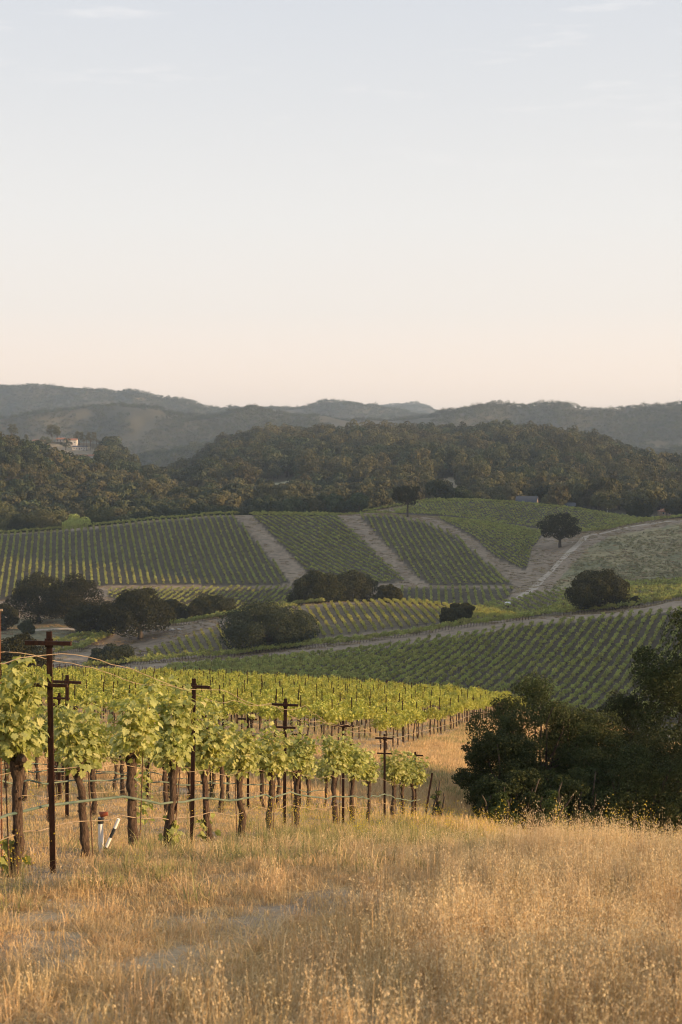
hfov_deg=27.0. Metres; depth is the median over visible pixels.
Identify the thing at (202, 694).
grapevine
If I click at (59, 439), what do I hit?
villa
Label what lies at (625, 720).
scrub oak
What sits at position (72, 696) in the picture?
grapevine
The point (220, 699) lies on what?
grapevine
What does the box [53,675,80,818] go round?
trellis post
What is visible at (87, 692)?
grapevine
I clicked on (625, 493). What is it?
woodland oak
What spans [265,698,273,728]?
grapevine
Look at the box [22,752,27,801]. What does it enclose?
grapevine
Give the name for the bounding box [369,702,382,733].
grapevine
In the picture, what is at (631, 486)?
woodland oak
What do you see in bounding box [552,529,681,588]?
meadow brush
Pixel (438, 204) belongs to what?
sky
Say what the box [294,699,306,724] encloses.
grapevine
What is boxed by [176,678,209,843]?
trellis post
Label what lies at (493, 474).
woodland oak
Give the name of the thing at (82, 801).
drip hose
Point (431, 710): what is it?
grapevine
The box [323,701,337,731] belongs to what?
grapevine
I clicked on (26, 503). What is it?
woodland oak
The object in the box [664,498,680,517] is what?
oak tree
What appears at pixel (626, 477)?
woodland oak
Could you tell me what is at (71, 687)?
grapevine
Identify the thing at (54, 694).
grapevine
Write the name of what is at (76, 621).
oak tree
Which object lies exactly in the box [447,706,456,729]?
grapevine
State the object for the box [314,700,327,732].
grapevine
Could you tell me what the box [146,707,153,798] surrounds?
trellis post
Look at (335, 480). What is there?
woodland oak
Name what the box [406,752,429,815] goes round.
grapevine
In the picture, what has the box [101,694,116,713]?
grapevine
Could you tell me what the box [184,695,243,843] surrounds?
grapevine
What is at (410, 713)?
grapevine
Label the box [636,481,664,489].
woodland oak
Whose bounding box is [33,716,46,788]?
grapevine
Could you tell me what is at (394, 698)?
grapevine
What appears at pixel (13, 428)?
eucalyptus tree
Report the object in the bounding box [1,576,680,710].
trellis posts
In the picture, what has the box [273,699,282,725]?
grapevine
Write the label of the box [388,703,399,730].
grapevine
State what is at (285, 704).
trellis post
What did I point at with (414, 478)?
woodland oak
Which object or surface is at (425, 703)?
grapevine
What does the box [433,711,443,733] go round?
grapevine
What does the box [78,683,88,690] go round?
grapevine
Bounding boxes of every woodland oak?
[0,445,17,455]
[0,480,17,493]
[0,491,12,514]
[0,494,20,507]
[2,437,17,445]
[2,478,35,493]
[8,499,41,512]
[15,503,37,510]
[17,490,43,504]
[17,508,33,514]
[35,507,67,518]
[37,484,58,503]
[41,489,52,503]
[41,492,54,503]
[41,505,60,509]
[53,506,73,513]
[54,488,78,506]
[55,478,74,490]
[58,482,76,492]
[70,495,88,508]
[71,464,91,476]
[71,473,87,484]
[75,509,87,517]
[76,485,99,495]
[82,487,100,496]
[84,495,110,510]
[85,463,107,472]
[85,472,106,480]
[90,491,117,498]
[93,480,110,490]
[104,474,129,483]
[106,469,127,477]
[106,509,126,523]
[107,498,116,505]
[108,480,122,485]
[111,514,137,523]
[113,500,136,508]
[115,506,131,512]
[118,482,140,496]
[129,505,152,511]
[133,498,157,508]
[134,511,157,520]
[135,478,164,497]
[149,503,170,516]
[156,478,166,483]
[167,489,178,496]
[167,499,178,506]
[168,507,191,518]
[178,498,201,509]
[183,486,203,497]
[188,502,210,513]
[192,507,208,516]
[193,495,209,499]
[200,489,218,496]
[206,493,215,500]
[208,497,226,505]
[210,505,234,515]
[212,490,240,508]
[219,483,241,493]
[236,488,258,500]
[239,504,257,514]
[243,498,254,505]
[249,499,275,514]
[253,483,278,496]
[274,483,300,495]
[275,491,295,501]
[281,496,309,515]
[288,483,312,493]
[316,492,340,512]
[323,493,346,511]
[326,478,344,484]
[333,482,351,489]
[336,487,350,512]
[341,482,355,489]
[345,492,369,512]
[348,477,363,483]
[352,482,374,492]
[362,477,377,487]
[366,487,392,509]
[372,478,395,486]
[387,485,405,506]
[390,465,415,474]
[391,473,411,480]
[395,480,423,502]
[398,475,419,482]
[416,464,440,478]
[425,479,454,498]
[439,479,452,485]
[450,486,469,500]
[454,470,474,485]
[473,477,492,486]
[488,470,507,479]
[494,477,505,485]
[501,480,530,493]
[503,486,524,500]
[504,472,524,479]
[524,471,536,480]
[529,475,552,487]
[532,484,554,501]
[537,470,556,479]
[546,484,570,504]
[552,476,567,482]
[563,478,588,501]
[585,477,620,510]
[588,474,603,481]
[619,490,635,508]
[621,476,638,480]
[624,484,638,489]
[625,488,658,509]
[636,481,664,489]
[642,485,666,505]
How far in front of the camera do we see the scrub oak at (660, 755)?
44.53 m
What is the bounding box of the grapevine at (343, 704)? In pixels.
[336,700,348,724]
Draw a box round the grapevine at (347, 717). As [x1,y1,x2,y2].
[339,706,353,740]
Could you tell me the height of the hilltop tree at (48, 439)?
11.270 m
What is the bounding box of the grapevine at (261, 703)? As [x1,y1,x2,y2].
[253,698,267,729]
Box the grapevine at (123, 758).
[115,714,140,805]
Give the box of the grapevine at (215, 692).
[209,689,218,695]
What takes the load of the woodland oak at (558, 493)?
on the terrain at (140, 420)
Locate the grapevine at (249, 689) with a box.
[243,686,252,695]
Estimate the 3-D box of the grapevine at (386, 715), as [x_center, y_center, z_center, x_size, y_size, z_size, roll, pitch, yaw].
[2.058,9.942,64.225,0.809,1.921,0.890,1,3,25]
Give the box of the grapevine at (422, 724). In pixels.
[417,710,427,737]
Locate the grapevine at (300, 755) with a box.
[279,720,325,826]
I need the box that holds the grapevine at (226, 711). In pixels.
[215,703,231,725]
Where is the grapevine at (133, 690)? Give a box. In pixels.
[127,687,136,696]
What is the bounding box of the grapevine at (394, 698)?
[390,691,398,702]
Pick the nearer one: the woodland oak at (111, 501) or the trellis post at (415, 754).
the trellis post at (415, 754)
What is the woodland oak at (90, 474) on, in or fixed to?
on the terrain at (140, 420)
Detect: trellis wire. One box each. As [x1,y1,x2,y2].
[0,653,424,750]
[0,764,416,787]
[0,789,324,798]
[1,651,406,746]
[29,780,219,788]
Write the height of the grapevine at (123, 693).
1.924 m
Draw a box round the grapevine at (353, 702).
[348,699,356,724]
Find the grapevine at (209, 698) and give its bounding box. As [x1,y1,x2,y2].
[203,695,218,718]
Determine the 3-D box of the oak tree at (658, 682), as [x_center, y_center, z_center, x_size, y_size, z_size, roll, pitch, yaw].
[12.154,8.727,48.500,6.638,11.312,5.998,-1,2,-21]
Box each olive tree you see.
[0,501,22,533]
[25,507,59,530]
[45,509,68,529]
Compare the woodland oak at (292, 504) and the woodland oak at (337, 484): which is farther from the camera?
the woodland oak at (337, 484)
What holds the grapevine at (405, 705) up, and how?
on the terrain at (140, 420)
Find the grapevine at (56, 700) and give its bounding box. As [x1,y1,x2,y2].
[53,696,64,708]
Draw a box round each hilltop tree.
[39,436,51,443]
[59,438,72,449]
[73,431,84,444]
[85,432,96,445]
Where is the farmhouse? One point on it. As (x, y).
(662, 512)
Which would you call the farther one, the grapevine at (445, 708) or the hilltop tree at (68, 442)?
the hilltop tree at (68, 442)
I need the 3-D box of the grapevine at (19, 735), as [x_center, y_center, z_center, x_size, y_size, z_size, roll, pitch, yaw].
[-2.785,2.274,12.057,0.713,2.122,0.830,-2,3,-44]
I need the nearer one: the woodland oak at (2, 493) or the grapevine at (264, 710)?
the grapevine at (264, 710)
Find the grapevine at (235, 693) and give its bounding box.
[228,690,242,716]
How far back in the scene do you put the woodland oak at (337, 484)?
1038.52 m
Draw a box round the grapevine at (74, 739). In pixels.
[53,695,107,858]
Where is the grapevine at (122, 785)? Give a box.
[112,731,127,799]
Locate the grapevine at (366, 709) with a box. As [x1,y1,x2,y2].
[362,705,372,737]
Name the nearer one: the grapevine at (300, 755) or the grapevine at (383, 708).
the grapevine at (300, 755)
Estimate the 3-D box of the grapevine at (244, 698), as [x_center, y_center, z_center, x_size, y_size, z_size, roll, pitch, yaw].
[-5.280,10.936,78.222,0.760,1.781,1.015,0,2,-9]
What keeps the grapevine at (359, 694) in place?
on the terrain at (140, 420)
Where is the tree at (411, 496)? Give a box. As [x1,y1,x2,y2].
[391,485,419,516]
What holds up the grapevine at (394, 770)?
on the terrain at (140, 420)
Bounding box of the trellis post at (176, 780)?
[169,699,183,814]
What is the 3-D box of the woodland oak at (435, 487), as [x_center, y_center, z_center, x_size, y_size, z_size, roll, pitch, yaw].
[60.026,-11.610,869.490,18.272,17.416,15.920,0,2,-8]
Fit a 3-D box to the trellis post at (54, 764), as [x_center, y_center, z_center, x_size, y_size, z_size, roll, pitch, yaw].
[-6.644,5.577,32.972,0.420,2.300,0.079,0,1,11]
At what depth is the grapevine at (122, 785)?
29.88 m
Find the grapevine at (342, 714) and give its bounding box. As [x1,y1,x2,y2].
[333,707,345,739]
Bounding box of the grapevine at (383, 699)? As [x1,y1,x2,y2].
[377,693,387,703]
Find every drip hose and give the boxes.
[0,777,324,792]
[0,791,419,818]
[0,803,418,840]
[2,761,126,773]
[2,769,229,782]
[376,709,495,743]
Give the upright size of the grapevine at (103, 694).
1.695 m
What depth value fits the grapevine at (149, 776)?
31.63 m
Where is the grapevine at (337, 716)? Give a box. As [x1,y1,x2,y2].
[323,708,341,735]
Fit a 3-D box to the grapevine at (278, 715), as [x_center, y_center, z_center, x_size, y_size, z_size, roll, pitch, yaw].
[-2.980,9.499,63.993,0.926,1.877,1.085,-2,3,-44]
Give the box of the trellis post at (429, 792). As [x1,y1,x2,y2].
[424,773,432,815]
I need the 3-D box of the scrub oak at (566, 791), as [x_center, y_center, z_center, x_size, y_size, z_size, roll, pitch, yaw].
[6.838,8.953,41.404,3.179,2.970,2.915,1,2,15]
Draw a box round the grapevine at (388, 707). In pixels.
[379,703,392,731]
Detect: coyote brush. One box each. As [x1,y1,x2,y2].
[430,780,444,817]
[476,787,520,827]
[527,782,573,833]
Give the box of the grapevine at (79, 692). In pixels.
[70,688,84,709]
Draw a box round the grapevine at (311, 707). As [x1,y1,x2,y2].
[303,704,317,733]
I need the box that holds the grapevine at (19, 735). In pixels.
[0,653,51,877]
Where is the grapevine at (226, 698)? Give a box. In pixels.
[222,693,235,726]
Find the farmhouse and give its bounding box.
[658,508,672,515]
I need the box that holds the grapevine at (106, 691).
[104,687,118,713]
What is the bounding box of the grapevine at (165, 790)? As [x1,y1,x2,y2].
[155,733,168,813]
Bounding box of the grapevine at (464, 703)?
[456,700,468,723]
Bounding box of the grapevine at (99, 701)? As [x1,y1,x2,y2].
[89,691,107,722]
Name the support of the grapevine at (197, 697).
on the terrain at (140, 420)
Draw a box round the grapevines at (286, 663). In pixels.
[0,497,681,721]
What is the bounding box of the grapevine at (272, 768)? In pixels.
[252,720,294,832]
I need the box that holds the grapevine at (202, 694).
[198,692,208,719]
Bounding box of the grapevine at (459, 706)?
[451,701,463,726]
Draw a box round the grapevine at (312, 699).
[308,695,316,723]
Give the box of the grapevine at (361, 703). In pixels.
[354,698,364,725]
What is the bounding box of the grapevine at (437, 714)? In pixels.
[425,708,441,733]
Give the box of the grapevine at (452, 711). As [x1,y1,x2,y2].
[447,702,458,727]
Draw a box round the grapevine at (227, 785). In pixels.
[225,764,232,799]
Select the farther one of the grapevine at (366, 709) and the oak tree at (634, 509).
the oak tree at (634, 509)
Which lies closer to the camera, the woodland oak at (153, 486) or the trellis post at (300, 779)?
the trellis post at (300, 779)
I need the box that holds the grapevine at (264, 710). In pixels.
[257,705,274,734]
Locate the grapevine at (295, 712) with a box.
[287,702,299,732]
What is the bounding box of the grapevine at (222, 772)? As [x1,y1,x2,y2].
[209,729,236,812]
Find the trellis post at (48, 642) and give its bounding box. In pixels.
[25,631,71,872]
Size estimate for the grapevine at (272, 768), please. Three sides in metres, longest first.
1.826 x 0.739 x 0.711 m
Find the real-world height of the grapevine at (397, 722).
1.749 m
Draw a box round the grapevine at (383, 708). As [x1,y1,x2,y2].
[378,703,388,733]
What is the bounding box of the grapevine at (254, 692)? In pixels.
[250,689,262,714]
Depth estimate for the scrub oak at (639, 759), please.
41.61 m
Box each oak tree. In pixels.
[0,603,19,630]
[1,632,54,666]
[3,571,63,623]
[40,572,107,619]
[64,604,111,632]
[98,587,176,639]
[161,599,186,619]
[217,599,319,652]
[286,570,346,605]
[333,569,377,601]
[373,584,402,602]
[439,603,475,624]
[536,512,581,547]
[540,494,566,506]
[564,568,631,610]
[604,607,681,833]
[625,500,653,516]
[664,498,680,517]
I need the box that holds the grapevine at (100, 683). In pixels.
[96,679,106,687]
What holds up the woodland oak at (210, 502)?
on the terrain at (140, 420)
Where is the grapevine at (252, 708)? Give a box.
[244,697,257,732]
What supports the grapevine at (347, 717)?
on the terrain at (140, 420)
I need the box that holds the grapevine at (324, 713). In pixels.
[311,707,333,745]
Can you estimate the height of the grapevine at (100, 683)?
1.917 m
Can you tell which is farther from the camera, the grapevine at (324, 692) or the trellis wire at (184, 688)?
the grapevine at (324, 692)
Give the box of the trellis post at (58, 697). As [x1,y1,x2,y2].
[53,693,69,800]
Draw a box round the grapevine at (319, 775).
[314,757,330,808]
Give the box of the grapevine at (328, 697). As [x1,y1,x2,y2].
[321,693,335,703]
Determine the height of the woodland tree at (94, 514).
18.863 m
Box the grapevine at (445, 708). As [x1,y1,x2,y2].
[441,705,450,731]
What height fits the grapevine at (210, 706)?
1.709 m
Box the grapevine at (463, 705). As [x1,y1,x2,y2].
[453,702,464,723]
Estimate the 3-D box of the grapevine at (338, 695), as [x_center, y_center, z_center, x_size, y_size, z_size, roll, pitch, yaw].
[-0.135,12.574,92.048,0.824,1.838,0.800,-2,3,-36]
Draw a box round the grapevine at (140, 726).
[106,677,164,846]
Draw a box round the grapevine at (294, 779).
[282,743,297,807]
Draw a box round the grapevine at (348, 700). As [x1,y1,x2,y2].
[341,698,350,721]
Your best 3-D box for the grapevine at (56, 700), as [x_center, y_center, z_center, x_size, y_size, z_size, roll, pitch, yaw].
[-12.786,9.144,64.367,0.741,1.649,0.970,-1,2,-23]
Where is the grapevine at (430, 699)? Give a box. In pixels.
[426,695,433,719]
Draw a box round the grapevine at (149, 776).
[138,756,151,798]
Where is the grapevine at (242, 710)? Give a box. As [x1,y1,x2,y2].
[233,700,250,733]
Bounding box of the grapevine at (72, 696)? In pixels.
[63,693,79,705]
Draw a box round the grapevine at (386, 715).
[377,710,393,749]
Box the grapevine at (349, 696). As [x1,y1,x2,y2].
[344,693,354,699]
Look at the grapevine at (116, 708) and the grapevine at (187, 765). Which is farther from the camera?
the grapevine at (116, 708)
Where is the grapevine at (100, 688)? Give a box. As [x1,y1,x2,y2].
[97,686,110,712]
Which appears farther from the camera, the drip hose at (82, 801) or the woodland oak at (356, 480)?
the woodland oak at (356, 480)
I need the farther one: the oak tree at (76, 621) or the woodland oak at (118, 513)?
the woodland oak at (118, 513)
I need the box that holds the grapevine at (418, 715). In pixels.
[408,709,421,741]
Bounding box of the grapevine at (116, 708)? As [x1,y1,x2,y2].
[105,698,119,725]
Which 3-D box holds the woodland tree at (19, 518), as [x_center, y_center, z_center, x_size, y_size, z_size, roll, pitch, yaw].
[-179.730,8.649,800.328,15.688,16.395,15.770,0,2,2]
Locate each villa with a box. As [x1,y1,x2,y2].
[56,438,64,441]
[67,438,77,445]
[72,446,87,449]
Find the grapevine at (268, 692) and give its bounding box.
[264,688,275,696]
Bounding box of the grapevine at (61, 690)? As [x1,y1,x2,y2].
[53,687,64,696]
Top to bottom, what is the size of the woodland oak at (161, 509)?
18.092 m
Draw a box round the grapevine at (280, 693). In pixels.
[277,687,286,696]
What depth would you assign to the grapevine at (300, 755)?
22.95 m
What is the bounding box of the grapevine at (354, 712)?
[347,707,361,740]
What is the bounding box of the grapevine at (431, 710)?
[425,706,435,734]
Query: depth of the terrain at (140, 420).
619.87 m
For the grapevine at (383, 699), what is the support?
on the terrain at (140, 420)
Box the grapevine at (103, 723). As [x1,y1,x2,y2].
[83,720,105,794]
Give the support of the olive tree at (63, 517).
on the terrain at (140, 420)
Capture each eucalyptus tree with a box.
[7,424,17,434]
[46,424,56,436]
[53,427,60,436]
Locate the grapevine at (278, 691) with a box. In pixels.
[269,687,279,696]
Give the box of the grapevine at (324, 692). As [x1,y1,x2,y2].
[318,688,326,699]
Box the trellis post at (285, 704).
[272,698,297,825]
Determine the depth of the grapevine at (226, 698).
74.60 m
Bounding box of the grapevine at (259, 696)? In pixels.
[252,692,266,721]
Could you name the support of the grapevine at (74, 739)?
on the terrain at (140, 420)
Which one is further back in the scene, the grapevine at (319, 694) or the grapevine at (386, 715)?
the grapevine at (319, 694)
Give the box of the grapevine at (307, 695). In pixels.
[301,691,310,700]
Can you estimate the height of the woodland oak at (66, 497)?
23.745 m
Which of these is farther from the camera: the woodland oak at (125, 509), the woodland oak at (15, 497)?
the woodland oak at (15, 497)
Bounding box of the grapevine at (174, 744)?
[125,674,205,847]
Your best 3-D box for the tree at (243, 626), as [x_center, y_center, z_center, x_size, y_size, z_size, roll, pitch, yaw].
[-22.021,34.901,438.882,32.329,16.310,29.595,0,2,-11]
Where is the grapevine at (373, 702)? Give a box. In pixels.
[366,697,376,718]
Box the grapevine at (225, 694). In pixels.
[221,689,233,719]
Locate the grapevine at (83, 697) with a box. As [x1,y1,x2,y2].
[73,693,91,712]
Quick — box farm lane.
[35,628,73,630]
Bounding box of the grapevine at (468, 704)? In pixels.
[461,700,470,722]
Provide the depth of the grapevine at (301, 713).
69.11 m
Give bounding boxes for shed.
[564,503,575,508]
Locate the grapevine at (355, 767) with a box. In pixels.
[345,736,369,823]
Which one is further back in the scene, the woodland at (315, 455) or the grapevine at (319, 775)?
the woodland at (315, 455)
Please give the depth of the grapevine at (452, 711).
91.72 m
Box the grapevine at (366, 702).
[358,697,368,724]
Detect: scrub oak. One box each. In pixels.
[451,729,545,805]
[465,672,606,804]
[469,766,545,829]
[519,765,631,837]
[527,706,625,814]
[561,734,671,830]
[567,743,681,841]
[570,690,675,779]
[628,724,681,841]
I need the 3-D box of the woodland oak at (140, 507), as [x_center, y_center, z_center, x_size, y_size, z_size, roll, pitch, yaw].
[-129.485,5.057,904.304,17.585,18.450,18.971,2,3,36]
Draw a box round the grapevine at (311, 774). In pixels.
[301,753,317,809]
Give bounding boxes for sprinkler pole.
[0,609,2,873]
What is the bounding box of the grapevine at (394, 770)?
[378,749,407,819]
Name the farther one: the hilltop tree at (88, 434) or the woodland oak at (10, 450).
the hilltop tree at (88, 434)
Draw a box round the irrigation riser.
[98,812,107,852]
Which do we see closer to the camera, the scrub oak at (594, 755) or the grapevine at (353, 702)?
the scrub oak at (594, 755)
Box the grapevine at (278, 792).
[273,749,287,807]
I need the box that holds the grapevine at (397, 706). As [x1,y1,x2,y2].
[388,702,401,729]
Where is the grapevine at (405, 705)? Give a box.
[401,701,410,727]
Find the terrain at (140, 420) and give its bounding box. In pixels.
[0,386,681,1023]
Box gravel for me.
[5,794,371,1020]
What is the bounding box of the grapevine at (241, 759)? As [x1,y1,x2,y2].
[219,712,267,837]
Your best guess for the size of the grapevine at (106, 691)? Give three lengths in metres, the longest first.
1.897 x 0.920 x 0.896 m
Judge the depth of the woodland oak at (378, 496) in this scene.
925.85 m
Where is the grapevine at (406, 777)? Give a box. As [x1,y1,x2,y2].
[393,751,416,812]
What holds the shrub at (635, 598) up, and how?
on the terrain at (140, 420)
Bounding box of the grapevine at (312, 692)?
[306,689,315,696]
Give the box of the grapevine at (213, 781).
[209,766,217,797]
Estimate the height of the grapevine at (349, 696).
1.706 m
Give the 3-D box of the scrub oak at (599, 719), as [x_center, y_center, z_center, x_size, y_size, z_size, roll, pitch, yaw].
[7.968,8.754,47.349,3.518,4.784,3.747,1,3,29]
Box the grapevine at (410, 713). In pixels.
[400,708,415,740]
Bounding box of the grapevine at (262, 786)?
[246,732,269,810]
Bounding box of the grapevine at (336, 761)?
[320,730,352,825]
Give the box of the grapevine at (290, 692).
[285,687,292,695]
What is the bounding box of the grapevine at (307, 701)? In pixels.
[301,697,311,724]
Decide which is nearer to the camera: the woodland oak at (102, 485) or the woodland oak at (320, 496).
the woodland oak at (320, 496)
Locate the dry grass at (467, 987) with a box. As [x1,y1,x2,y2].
[0,686,681,1023]
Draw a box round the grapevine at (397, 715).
[392,714,404,746]
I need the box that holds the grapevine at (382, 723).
[370,714,388,752]
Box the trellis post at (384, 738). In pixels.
[375,734,393,816]
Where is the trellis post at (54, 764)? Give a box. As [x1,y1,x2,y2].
[53,703,55,785]
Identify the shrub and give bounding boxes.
[17,620,35,633]
[87,643,134,664]
[183,605,203,618]
[189,593,235,618]
[631,596,641,605]
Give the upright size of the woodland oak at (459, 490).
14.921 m
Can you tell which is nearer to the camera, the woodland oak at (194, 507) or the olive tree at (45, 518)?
the olive tree at (45, 518)
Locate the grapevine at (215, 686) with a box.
[206,684,217,691]
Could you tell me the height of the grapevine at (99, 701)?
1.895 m
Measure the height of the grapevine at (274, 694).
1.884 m
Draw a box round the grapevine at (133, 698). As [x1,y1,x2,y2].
[130,693,144,711]
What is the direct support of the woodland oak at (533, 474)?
on the terrain at (140, 420)
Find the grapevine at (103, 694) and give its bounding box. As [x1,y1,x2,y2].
[96,691,105,717]
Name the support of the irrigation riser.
on the terrain at (140, 420)
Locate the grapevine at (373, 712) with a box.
[364,706,376,734]
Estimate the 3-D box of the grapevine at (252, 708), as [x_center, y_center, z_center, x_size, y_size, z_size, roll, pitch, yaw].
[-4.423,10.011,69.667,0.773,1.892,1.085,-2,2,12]
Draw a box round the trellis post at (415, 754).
[407,752,422,810]
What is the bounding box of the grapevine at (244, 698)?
[242,695,247,722]
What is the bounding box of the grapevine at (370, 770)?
[357,749,379,821]
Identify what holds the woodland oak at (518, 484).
on the terrain at (140, 420)
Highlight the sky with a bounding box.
[0,0,681,409]
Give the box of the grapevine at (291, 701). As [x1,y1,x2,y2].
[288,696,299,724]
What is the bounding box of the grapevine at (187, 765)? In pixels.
[181,752,197,811]
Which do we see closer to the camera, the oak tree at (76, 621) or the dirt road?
the oak tree at (76, 621)
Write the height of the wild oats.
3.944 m
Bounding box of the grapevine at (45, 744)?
[29,701,78,822]
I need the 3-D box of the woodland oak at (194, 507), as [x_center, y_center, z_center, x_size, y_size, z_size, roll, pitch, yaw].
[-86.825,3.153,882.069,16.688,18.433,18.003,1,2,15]
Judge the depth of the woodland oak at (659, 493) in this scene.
939.27 m
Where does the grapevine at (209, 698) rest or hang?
on the terrain at (140, 420)
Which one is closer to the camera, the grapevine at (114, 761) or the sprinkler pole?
the sprinkler pole
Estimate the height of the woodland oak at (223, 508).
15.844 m
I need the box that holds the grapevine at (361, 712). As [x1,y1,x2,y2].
[354,705,365,738]
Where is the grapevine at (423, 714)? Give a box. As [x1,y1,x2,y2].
[414,708,426,738]
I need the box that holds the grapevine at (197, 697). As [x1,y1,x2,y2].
[184,690,199,700]
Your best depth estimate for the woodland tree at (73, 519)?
797.41 m
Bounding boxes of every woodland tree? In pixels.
[6,513,35,533]
[62,514,90,528]
[83,506,117,526]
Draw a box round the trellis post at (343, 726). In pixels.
[332,720,353,822]
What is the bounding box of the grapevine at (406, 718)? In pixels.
[398,710,412,744]
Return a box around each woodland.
[0,383,681,468]
[0,419,681,532]
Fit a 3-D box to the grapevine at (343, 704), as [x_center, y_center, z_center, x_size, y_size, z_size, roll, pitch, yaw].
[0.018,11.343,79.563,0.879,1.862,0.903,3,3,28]
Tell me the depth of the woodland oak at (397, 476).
1055.79 m
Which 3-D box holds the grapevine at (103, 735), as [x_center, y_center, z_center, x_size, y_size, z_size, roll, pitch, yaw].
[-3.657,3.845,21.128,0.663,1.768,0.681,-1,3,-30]
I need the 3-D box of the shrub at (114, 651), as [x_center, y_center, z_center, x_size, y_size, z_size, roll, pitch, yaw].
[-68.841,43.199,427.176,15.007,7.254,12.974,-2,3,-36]
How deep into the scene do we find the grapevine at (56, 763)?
26.56 m
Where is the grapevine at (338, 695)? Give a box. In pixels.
[335,693,343,704]
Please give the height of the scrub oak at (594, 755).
4.580 m
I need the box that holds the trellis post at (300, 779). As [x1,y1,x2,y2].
[291,732,307,806]
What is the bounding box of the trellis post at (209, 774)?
[206,727,210,789]
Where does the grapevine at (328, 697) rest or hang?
on the terrain at (140, 420)
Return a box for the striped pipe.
[102,818,119,851]
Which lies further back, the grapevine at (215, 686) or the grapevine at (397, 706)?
the grapevine at (215, 686)
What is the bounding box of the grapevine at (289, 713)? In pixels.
[279,706,292,733]
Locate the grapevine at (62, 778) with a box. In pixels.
[61,758,64,789]
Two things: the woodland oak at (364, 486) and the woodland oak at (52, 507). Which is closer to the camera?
the woodland oak at (52, 507)
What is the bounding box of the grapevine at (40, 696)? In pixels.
[34,693,42,714]
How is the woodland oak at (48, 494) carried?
on the terrain at (140, 420)
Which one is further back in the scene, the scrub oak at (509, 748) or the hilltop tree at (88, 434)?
the hilltop tree at (88, 434)
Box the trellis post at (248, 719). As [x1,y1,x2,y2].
[238,714,256,807]
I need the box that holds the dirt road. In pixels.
[512,520,677,599]
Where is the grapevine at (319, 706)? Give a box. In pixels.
[311,701,322,731]
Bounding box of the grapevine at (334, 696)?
[326,692,339,703]
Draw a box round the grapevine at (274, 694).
[272,693,279,719]
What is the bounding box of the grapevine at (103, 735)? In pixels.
[78,711,115,817]
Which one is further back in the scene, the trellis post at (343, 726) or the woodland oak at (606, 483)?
the woodland oak at (606, 483)
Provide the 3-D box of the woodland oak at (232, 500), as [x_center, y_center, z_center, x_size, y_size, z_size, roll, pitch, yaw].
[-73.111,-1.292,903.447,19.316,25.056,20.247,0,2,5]
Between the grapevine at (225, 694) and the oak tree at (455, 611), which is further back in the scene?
the oak tree at (455, 611)
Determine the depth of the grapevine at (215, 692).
90.22 m
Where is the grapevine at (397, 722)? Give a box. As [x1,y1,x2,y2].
[389,714,402,748]
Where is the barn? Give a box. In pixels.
[515,496,538,504]
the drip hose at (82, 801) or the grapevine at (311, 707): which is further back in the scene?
the grapevine at (311, 707)
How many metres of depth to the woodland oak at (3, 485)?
1004.20 m
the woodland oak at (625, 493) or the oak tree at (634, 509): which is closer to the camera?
the oak tree at (634, 509)
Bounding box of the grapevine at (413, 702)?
[406,699,419,725]
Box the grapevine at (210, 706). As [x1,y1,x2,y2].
[205,703,219,719]
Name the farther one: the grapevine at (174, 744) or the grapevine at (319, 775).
the grapevine at (319, 775)
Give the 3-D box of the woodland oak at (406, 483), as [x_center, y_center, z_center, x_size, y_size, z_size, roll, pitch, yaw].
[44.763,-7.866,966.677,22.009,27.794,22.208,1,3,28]
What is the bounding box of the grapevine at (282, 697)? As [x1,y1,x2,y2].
[277,695,289,715]
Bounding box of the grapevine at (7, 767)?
[4,762,9,787]
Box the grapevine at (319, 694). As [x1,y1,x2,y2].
[314,690,321,697]
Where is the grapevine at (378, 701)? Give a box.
[372,696,382,715]
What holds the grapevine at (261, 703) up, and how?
on the terrain at (140, 420)
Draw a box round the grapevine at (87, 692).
[84,689,94,704]
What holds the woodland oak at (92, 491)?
on the terrain at (140, 420)
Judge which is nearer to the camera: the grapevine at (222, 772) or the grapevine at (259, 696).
the grapevine at (222, 772)
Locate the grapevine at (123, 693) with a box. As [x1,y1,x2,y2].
[114,689,127,721]
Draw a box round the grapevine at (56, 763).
[55,729,79,798]
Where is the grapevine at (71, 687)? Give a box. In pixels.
[69,684,79,690]
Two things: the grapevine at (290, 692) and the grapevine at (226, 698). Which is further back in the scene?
the grapevine at (290, 692)
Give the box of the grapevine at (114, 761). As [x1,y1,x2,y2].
[104,734,118,791]
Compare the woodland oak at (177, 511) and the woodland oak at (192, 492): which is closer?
the woodland oak at (177, 511)
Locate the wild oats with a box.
[372,791,681,1006]
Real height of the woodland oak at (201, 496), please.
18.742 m
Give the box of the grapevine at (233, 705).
[224,698,239,721]
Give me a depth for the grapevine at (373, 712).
74.67 m
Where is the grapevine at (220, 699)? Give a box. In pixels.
[214,694,225,724]
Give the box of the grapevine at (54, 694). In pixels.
[44,691,57,702]
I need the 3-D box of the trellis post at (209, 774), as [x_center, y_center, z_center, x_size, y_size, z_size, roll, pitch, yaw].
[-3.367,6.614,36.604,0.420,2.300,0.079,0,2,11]
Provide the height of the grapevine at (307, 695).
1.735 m
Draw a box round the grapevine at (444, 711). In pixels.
[439,709,447,733]
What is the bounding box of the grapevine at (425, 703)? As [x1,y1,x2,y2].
[418,698,428,710]
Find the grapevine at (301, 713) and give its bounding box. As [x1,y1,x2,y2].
[293,705,307,725]
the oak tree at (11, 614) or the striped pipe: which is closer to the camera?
the striped pipe
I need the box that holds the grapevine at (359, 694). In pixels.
[354,691,363,698]
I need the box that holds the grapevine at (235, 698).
[231,696,244,723]
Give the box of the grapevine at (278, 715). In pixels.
[267,706,283,736]

